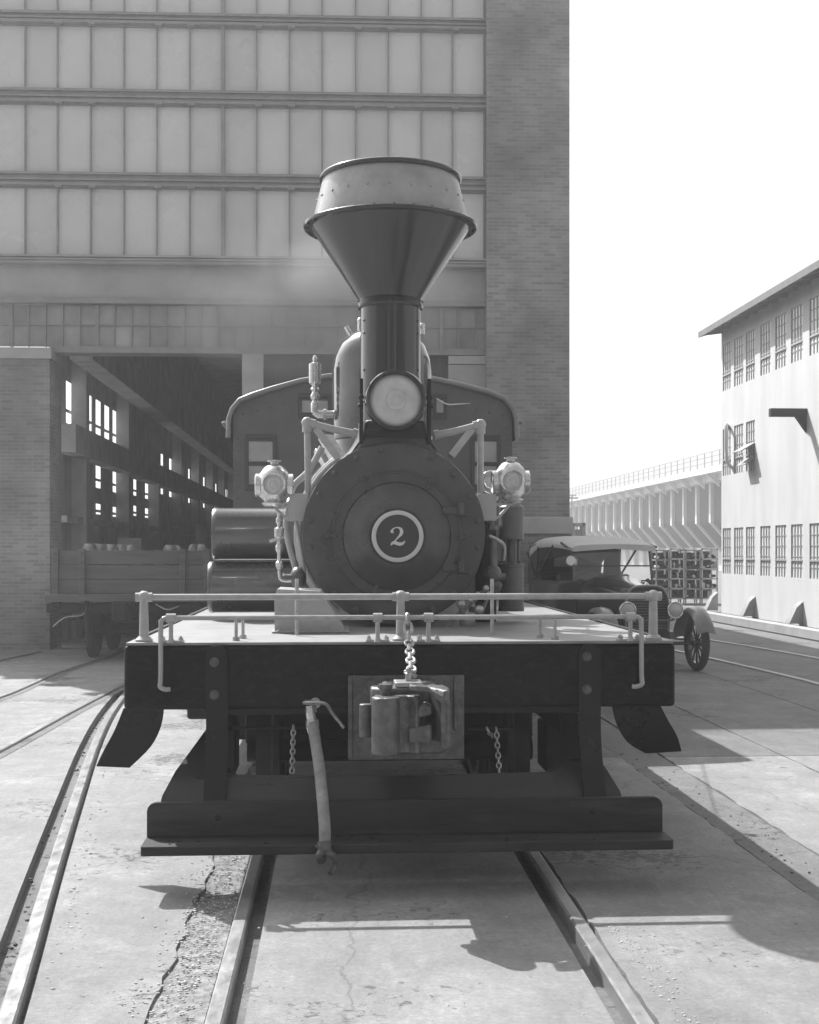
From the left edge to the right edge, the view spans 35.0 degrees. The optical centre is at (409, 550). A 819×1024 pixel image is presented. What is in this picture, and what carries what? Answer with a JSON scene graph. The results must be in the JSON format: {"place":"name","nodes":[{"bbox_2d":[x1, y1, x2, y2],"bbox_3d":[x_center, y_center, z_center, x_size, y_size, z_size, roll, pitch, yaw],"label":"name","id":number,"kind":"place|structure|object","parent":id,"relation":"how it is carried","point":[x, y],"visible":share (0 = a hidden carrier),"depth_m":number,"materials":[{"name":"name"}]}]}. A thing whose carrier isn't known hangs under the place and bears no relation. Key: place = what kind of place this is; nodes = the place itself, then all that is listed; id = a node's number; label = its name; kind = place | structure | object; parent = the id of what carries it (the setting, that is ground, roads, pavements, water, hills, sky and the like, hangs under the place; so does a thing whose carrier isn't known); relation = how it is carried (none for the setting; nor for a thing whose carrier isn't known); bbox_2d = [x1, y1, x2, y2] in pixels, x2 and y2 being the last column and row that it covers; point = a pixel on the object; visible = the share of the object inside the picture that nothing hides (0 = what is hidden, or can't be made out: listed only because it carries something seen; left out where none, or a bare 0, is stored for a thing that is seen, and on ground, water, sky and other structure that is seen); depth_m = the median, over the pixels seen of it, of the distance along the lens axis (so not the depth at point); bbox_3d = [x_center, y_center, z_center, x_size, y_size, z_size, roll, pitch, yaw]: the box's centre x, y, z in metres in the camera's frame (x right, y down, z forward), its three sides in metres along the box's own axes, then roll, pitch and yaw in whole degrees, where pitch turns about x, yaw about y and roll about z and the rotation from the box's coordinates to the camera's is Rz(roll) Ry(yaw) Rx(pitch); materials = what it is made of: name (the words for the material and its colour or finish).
{"place":"outdoors","nodes":[
{"label":"outdoors","id":0,"kind":"place"},
{"bbox_2d":[0,647,124,954],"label":"pavement","id":1,"kind":"structure","parent":0,"point":[35,774],"depth_m":11.19,"materials":[{"name":"concrete"}]},
{"bbox_2d":[0,651,40,660],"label":"rail","id":2,"kind":"object","parent":1,"relation":"on","point":[2,659],"visible":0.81,"depth_m":20.06,"materials":[{"name":"metal"}]},
{"bbox_2d":[0,652,42,661],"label":"flangeway dirt","id":3,"kind":"structure","parent":1,"relation":"on","point":[21,656],"depth_m":20.08,"materials":[{"name":"grey soil"}]},
{"bbox_2d":[0,682,123,752],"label":"rail","id":4,"kind":"object","parent":1,"relation":"on","point":[8,745],"visible":0.48,"depth_m":12.47,"materials":[{"name":"metal"}]},
{"bbox_2d":[45,549,232,656],"bbox_3d":[-4.216,0.815,23.224,2.513,1.670,9.150,0,0,-2],"label":"gondola car","id":5,"kind":"object","parent":4,"relation":"on","point":[75,577],"visible":0.85,"depth_m":19.19,"materials":[{"name":"wood"}]},
{"bbox_2d":[82,543,99,564],"bbox_3d":[-4.791,0.097,19.533,0.220,0.400,0.400,0,0,-36],"label":"wheel casting","id":6,"kind":"object","parent":5,"relation":"on","point":[91,546],"visible":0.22,"depth_m":19.44,"materials":[{"name":"grey metal"}]},
{"bbox_2d":[99,544,107,564],"bbox_3d":[-4.629,0.104,19.617,0.220,0.400,0.400,0,0,-20],"label":"wheel casting","id":7,"kind":"object","parent":5,"relation":"on","point":[103,546],"visible":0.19,"depth_m":19.50,"materials":[{"name":"grey metal"}]},
{"bbox_2d":[107,544,121,564],"bbox_3d":[-4.443,0.109,19.542,0.220,0.400,0.400,0,0,-16],"label":"wheel casting","id":8,"kind":"object","parent":5,"relation":"on","point":[114,546],"visible":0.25,"depth_m":19.44,"materials":[{"name":"grey metal"}]},
{"bbox_2d":[119,545,135,564],"bbox_3d":[-4.282,0.116,19.627,0.220,0.400,0.400,0,0,14],"label":"wheel casting","id":9,"kind":"object","parent":5,"relation":"on","point":[128,547],"visible":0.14,"depth_m":19.54,"materials":[{"name":"grey metal"}]},
{"bbox_2d":[163,545,180,564],"bbox_3d":[-3.583,0.119,19.565,0.220,0.400,0.400,0,0,-29],"label":"wheel casting","id":10,"kind":"object","parent":5,"relation":"on","point":[171,547],"visible":0.23,"depth_m":19.48,"materials":[{"name":"grey metal"}]},
{"bbox_2d":[188,544,205,564],"bbox_3d":[-3.216,0.105,19.654,0.220,0.400,0.400,0,0,16],"label":"wheel casting","id":11,"kind":"object","parent":5,"relation":"on","point":[196,546],"visible":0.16,"depth_m":19.57,"materials":[{"name":"grey metal"}]},
{"bbox_2d":[0,686,123,757],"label":"flangeway dirt","id":12,"kind":"structure","parent":1,"relation":"on","point":[34,736],"depth_m":12.18,"materials":[{"name":"grey soil"}]},
{"bbox_2d":[0,651,123,700],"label":"flangeway dirt","id":13,"kind":"structure","parent":1,"relation":"on","point":[31,687],"depth_m":16.64,"materials":[{"name":"grey soil"}]},
{"bbox_2d":[0,648,124,698],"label":"rail","id":14,"kind":"object","parent":1,"relation":"on","point":[47,677],"visible":0.49,"depth_m":16.99,"materials":[{"name":"metal"}]},
{"bbox_2d":[24,704,253,1023],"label":"pavement","id":15,"kind":"structure","parent":0,"point":[125,888],"depth_m":6.09,"materials":[{"name":"concrete"}]},
{"bbox_2d":[0,570,818,1023],"bbox_3d":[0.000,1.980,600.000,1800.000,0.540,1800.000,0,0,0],"label":"ground","id":16,"kind":"structure","parent":0,"point":[240,1000],"depth_m":6.31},
{"bbox_2d":[0,692,123,1023],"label":"rail","id":17,"kind":"object","parent":16,"relation":"on","point":[14,1003],"visible":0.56,"depth_m":6.12,"materials":[{"name":"metal"}]},
{"bbox_2d":[145,762,255,1023],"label":"gravel strip","id":18,"kind":"object","parent":16,"relation":"on","point":[198,1011],"depth_m":5.38,"materials":[{"name":"grey gravel"}]},
{"bbox_2d":[6,732,802,1023],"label":"gravel","id":19,"kind":"structure","parent":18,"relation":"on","point":[207,954],"depth_m":5.47,"materials":[{"name":"grey gravel"}]},
{"bbox_2d":[204,855,265,1023],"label":"rail","id":20,"kind":"object","parent":16,"relation":"on","point":[218,1012],"depth_m":5.36,"materials":[{"name":"metal"}]},
{"bbox_2d":[0,0,572,649],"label":"machine shop","id":21,"kind":"structure","parent":16,"relation":"on","point":[174,286],"depth_m":21.85,"materials":[{"name":"brick"}]},
{"bbox_2d":[0,0,23,9],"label":"window","id":22,"kind":"structure","parent":21,"relation":"in","point":[4,4],"depth_m":21.73,"materials":[{"name":"glass"}]},
{"bbox_2d":[0,23,23,86],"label":"window","id":23,"kind":"structure","parent":21,"relation":"in","point":[11,34],"depth_m":21.73,"materials":[{"name":"glass"}]},
{"bbox_2d":[0,102,23,170],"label":"window","id":24,"kind":"structure","parent":21,"relation":"in","point":[11,113],"depth_m":21.73,"materials":[{"name":"glass"}]},
{"bbox_2d":[0,185,23,253],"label":"window","id":25,"kind":"structure","parent":21,"relation":"in","point":[11,197],"depth_m":21.73,"materials":[{"name":"glass"}]},
{"bbox_2d":[24,0,220,12],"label":"window","id":26,"kind":"structure","parent":21,"relation":"in","point":[183,6],"depth_m":21.82,"materials":[{"name":"glass"}]},
{"bbox_2d":[24,23,220,89],"bbox_3d":[-4.794,-8.264,21.815,3.309,1.106,0.110,0,0,-2],"label":"window","id":27,"kind":"structure","parent":21,"relation":"in","point":[65,55],"depth_m":21.80,"materials":[{"name":"glass"}]},
{"bbox_2d":[24,102,220,172],"bbox_3d":[-4.794,-6.904,21.815,3.309,1.176,0.110,0,0,-2],"label":"window","id":28,"kind":"structure","parent":21,"relation":"in","point":[79,137],"depth_m":21.81,"materials":[{"name":"glass"}]},
{"bbox_2d":[24,186,220,255],"bbox_3d":[-4.794,-5.509,21.815,3.309,1.176,0.110,0,0,-2],"label":"window","id":29,"kind":"structure","parent":21,"relation":"in","point":[83,220],"depth_m":21.81,"materials":[{"name":"glass"}]},
{"bbox_2d":[0,304,484,348],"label":"transom window","id":30,"kind":"structure","parent":21,"relation":"in","point":[27,325],"depth_m":21.87,"materials":[{"name":"glass"}]},
{"bbox_2d":[221,188,328,256],"bbox_3d":[-2.043,-5.509,21.921,2.260,1.176,0.140,0,0,-3],"label":"window","id":31,"kind":"structure","parent":21,"relation":"in","point":[264,222],"depth_m":21.91,"materials":[{"name":"glass"}]},
{"bbox_2d":[221,0,354,15],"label":"window","id":32,"kind":"structure","parent":21,"relation":"in","point":[294,7],"depth_m":21.92,"materials":[{"name":"glass"}]},
{"bbox_2d":[221,26,354,91],"bbox_3d":[-2.043,-8.264,21.921,2.260,1.106,0.140,0,0,-3],"label":"window","id":33,"kind":"structure","parent":21,"relation":"in","point":[266,58],"depth_m":21.92,"materials":[{"name":"glass"}]},
{"bbox_2d":[221,105,354,174],"bbox_3d":[-2.043,-6.904,21.921,2.260,1.176,0.140,0,0,-3],"label":"window","id":34,"kind":"structure","parent":21,"relation":"in","point":[264,139],"depth_m":21.92,"materials":[{"name":"glass"}]},
{"bbox_2d":[264,355,447,387],"bbox_3d":[-0.909,-0.804,22.120,3.130,5.008,0.080,0,0,-3],"label":"sliding door","id":35,"kind":"structure","parent":21,"relation":"in","point":[278,369],"depth_m":22.04,"materials":[{"name":"grey metal"}]},
{"bbox_2d":[355,0,484,17],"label":"window","id":36,"kind":"structure","parent":21,"relation":"in","point":[406,8],"depth_m":22.03,"materials":[{"name":"glass"}]},
{"bbox_2d":[355,29,484,93],"bbox_3d":[0.175,-8.264,22.033,2.204,1.106,0.110,0,0,-3],"label":"window","id":37,"kind":"structure","parent":21,"relation":"in","point":[396,61],"depth_m":22.03,"materials":[{"name":"glass"}]},
{"bbox_2d":[355,107,484,176],"bbox_3d":[0.175,-6.904,22.033,2.204,1.176,0.110,0,0,-3],"label":"window","id":38,"kind":"structure","parent":21,"relation":"in","point":[455,139],"depth_m":22.03,"materials":[{"name":"glass"}]},
{"bbox_2d":[451,191,484,257],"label":"window","id":39,"kind":"structure","parent":21,"relation":"in","point":[473,246],"depth_m":22.06,"materials":[{"name":"glass"}]},
{"bbox_2d":[6,692,810,957],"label":"cinders","id":40,"kind":"object","parent":16,"relation":"on","point":[27,920],"visible":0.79,"depth_m":7.11,"materials":[{"name":"black gravel"}]},
{"bbox_2d":[464,760,654,1023],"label":"rail","id":41,"kind":"object","parent":16,"relation":"on","point":[628,1005],"depth_m":5.41,"materials":[{"name":"metal"}]},
{"bbox_2d":[97,157,681,875],"bbox_3d":[-0.343,-0.387,11.327,3.087,4.113,11.067,0,0,-3],"label":"steam locomotive","id":42,"kind":"object","parent":41,"relation":"on","point":[365,597],"visible":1,"depth_m":7.30,"materials":[{"name":"black paint"}]},
{"bbox_2d":[325,471,468,601],"bbox_3d":[-0.076,-0.084,7.927,0.884,0.802,0.148,0,0,-3],"label":"smokebox door","id":43,"kind":"structure","parent":42,"relation":"in","point":[394,531],"depth_m":7.93,"materials":[{"name":"grey metal"}]},
{"bbox_2d":[570,495,577,516],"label":"signal mast","id":44,"kind":"object","parent":16,"relation":"on","point":[571,497],"visible":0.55,"depth_m":120.00,"materials":[{"name":"metal"}]},
{"bbox_2d":[570,449,720,570],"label":"viaduct","id":45,"kind":"object","parent":16,"relation":"on","point":[681,510],"visible":0.23,"depth_m":117.54,"materials":[{"name":"concrete"}]},
{"bbox_2d":[651,550,669,600],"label":"storage rack","id":46,"kind":"object","parent":16,"relation":"on","point":[659,566],"visible":0.73,"depth_m":41.10,"materials":[{"name":"metal"}]},
{"bbox_2d":[665,548,684,603],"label":"storage rack","id":47,"kind":"object","parent":16,"relation":"on","point":[676,575],"visible":0.89,"depth_m":41.10,"materials":[{"name":"metal"}]},
{"bbox_2d":[680,550,700,603],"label":"storage rack","id":48,"kind":"object","parent":16,"relation":"on","point":[692,575],"visible":0.91,"depth_m":41.10,"materials":[{"name":"metal"}]},
{"bbox_2d":[696,548,717,603],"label":"storage rack","id":49,"kind":"object","parent":16,"relation":"on","point":[708,565],"visible":0.84,"depth_m":41.10,"materials":[{"name":"metal"}]},
{"bbox_2d":[698,260,818,627],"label":"white factory","id":50,"kind":"structure","parent":16,"relation":"on","point":[769,454],"depth_m":31.15,"materials":[{"name":"paint"}]},
{"bbox_2d":[722,528,730,573],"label":"window","id":51,"kind":"structure","parent":50,"relation":"in","point":[726,558],"depth_m":34.78,"materials":[{"name":"grey glass"}]},
{"bbox_2d":[722,427,730,475],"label":"window","id":52,"kind":"structure","parent":50,"relation":"in","point":[726,470],"depth_m":34.74,"materials":[{"name":"grey glass"}]},
{"bbox_2d":[722,342,730,390],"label":"window","id":53,"kind":"structure","parent":50,"relation":"in","point":[726,376],"depth_m":34.77,"materials":[{"name":"grey glass"}]},
{"bbox_2d":[734,527,742,574],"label":"window","id":54,"kind":"structure","parent":50,"relation":"in","point":[738,558],"depth_m":33.75,"materials":[{"name":"grey glass"}]},
{"bbox_2d":[734,424,742,473],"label":"window","id":55,"kind":"structure","parent":50,"relation":"in","point":[738,457],"depth_m":33.87,"materials":[{"name":"grey glass"}]},
{"bbox_2d":[734,335,742,385],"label":"window","id":56,"kind":"structure","parent":50,"relation":"in","point":[738,370],"depth_m":33.75,"materials":[{"name":"grey glass"}]},
{"bbox_2d":[746,527,754,574],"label":"window","id":57,"kind":"structure","parent":50,"relation":"in","point":[750,531],"depth_m":32.90,"materials":[{"name":"grey glass"}]},
{"bbox_2d":[746,420,754,471],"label":"window","id":58,"kind":"structure","parent":50,"relation":"in","point":[750,426],"depth_m":32.90,"materials":[{"name":"grey glass"}]},
{"bbox_2d":[746,329,754,381],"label":"window","id":59,"kind":"structure","parent":50,"relation":"in","point":[750,336],"depth_m":32.90,"materials":[{"name":"grey glass"}]},
{"bbox_2d":[760,526,770,575],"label":"window","id":60,"kind":"structure","parent":50,"relation":"in","point":[765,559],"depth_m":31.65,"materials":[{"name":"grey glass"}]},
{"bbox_2d":[760,321,770,375],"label":"window","id":61,"kind":"structure","parent":50,"relation":"in","point":[765,358],"depth_m":31.65,"materials":[{"name":"grey glass"}]},
{"bbox_2d":[775,525,785,576],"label":"window","id":62,"kind":"structure","parent":50,"relation":"in","point":[780,559],"depth_m":30.56,"materials":[{"name":"grey glass"}]},
{"bbox_2d":[775,313,785,369],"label":"window","id":63,"kind":"structure","parent":50,"relation":"in","point":[780,352],"depth_m":30.56,"materials":[{"name":"grey glass"}]},
{"bbox_2d":[791,524,802,577],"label":"window","id":64,"kind":"structure","parent":50,"relation":"in","point":[797,529],"depth_m":29.50,"materials":[{"name":"grey glass"}]},
{"bbox_2d":[791,304,802,362],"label":"window","id":65,"kind":"structure","parent":50,"relation":"in","point":[797,312],"depth_m":29.50,"materials":[{"name":"grey glass"}]},
{"bbox_2d":[809,523,818,578],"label":"window","id":66,"kind":"structure","parent":50,"relation":"in","point":[814,527],"depth_m":28.50,"materials":[{"name":"grey glass"}]},
{"bbox_2d":[809,295,818,355],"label":"window","id":67,"kind":"structure","parent":50,"relation":"in","point":[814,302],"depth_m":28.50,"materials":[{"name":"grey glass"}]},
{"bbox_2d":[707,611,818,640],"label":"kerb","id":68,"kind":"structure","parent":16,"relation":"on","point":[785,629],"depth_m":26.98,"materials":[{"name":"paint"}]},
{"bbox_2d":[244,760,614,1023],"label":"pavement","id":69,"kind":"structure","parent":0,"point":[379,924],"depth_m":5.43,"materials":[{"name":"concrete"}]},
{"bbox_2d":[66,0,818,517],"label":"sky","id":70,"kind":"structure","parent":0,"point":[694,124],"materials":[{"name":"white"}]},
{"bbox_2d":[532,713,617,757],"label":"pavement","id":71,"kind":"structure","parent":0,"point":[606,753],"depth_m":10.85,"materials":[{"name":"grey concrete"}]},
{"bbox_2d":[571,523,585,565],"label":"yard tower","id":72,"kind":"structure","parent":0,"point":[581,531],"depth_m":60.00,"materials":[{"name":"metal"}]},
{"bbox_2d":[530,757,818,1023],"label":"pavement","id":73,"kind":"structure","parent":0,"point":[761,919],"depth_m":5.76,"materials":[{"name":"concrete"}]},
{"bbox_2d":[601,706,780,757],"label":"pavement","id":74,"kind":"structure","parent":0,"point":[698,737],"depth_m":11.30,"materials":[{"name":"grey concrete"}]},
{"bbox_2d":[601,719,818,901],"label":"dirt strip","id":75,"kind":"object","parent":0,"point":[749,832],"depth_m":8.03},
{"bbox_2d":[664,756,818,855],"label":"pavement","id":76,"kind":"structure","parent":0,"point":[780,794],"depth_m":9.02,"materials":[{"name":"concrete"}]},
{"bbox_2d":[665,620,818,711],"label":"pavement","id":77,"kind":"structure","parent":0,"point":[801,693],"depth_m":18.56,"materials":[{"name":"grey concrete"}]},
{"bbox_2d":[675,650,818,685],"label":"rail","id":78,"kind":"object","parent":77,"relation":"on","point":[770,672],"visible":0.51,"depth_m":17.62,"materials":[{"name":"metal"}]},
{"bbox_2d":[701,639,818,659],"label":"rail","id":79,"kind":"object","parent":77,"relation":"on","point":[802,655],"visible":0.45,"depth_m":21.35,"materials":[{"name":"metal"}]},
{"bbox_2d":[673,664,818,755],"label":"pavement","id":80,"kind":"structure","parent":0,"point":[781,727],"depth_m":13.19,"materials":[{"name":"grey concrete"}]},
{"bbox_2d":[527,536,715,670],"bbox_3d":[2.929,0.710,19.405,1.830,1.880,4.496,0,0,-9],"label":"touring car","id":81,"kind":"object","parent":80,"relation":"on","point":[605,564],"visible":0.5,"depth_m":19.01,"materials":[{"name":"metal"}]},
{"bbox_2d":[784,756,818,772],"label":"pavement","id":82,"kind":"structure","parent":0,"point":[810,762],"depth_m":10.16,"materials":[{"name":"concrete"}]}
]}

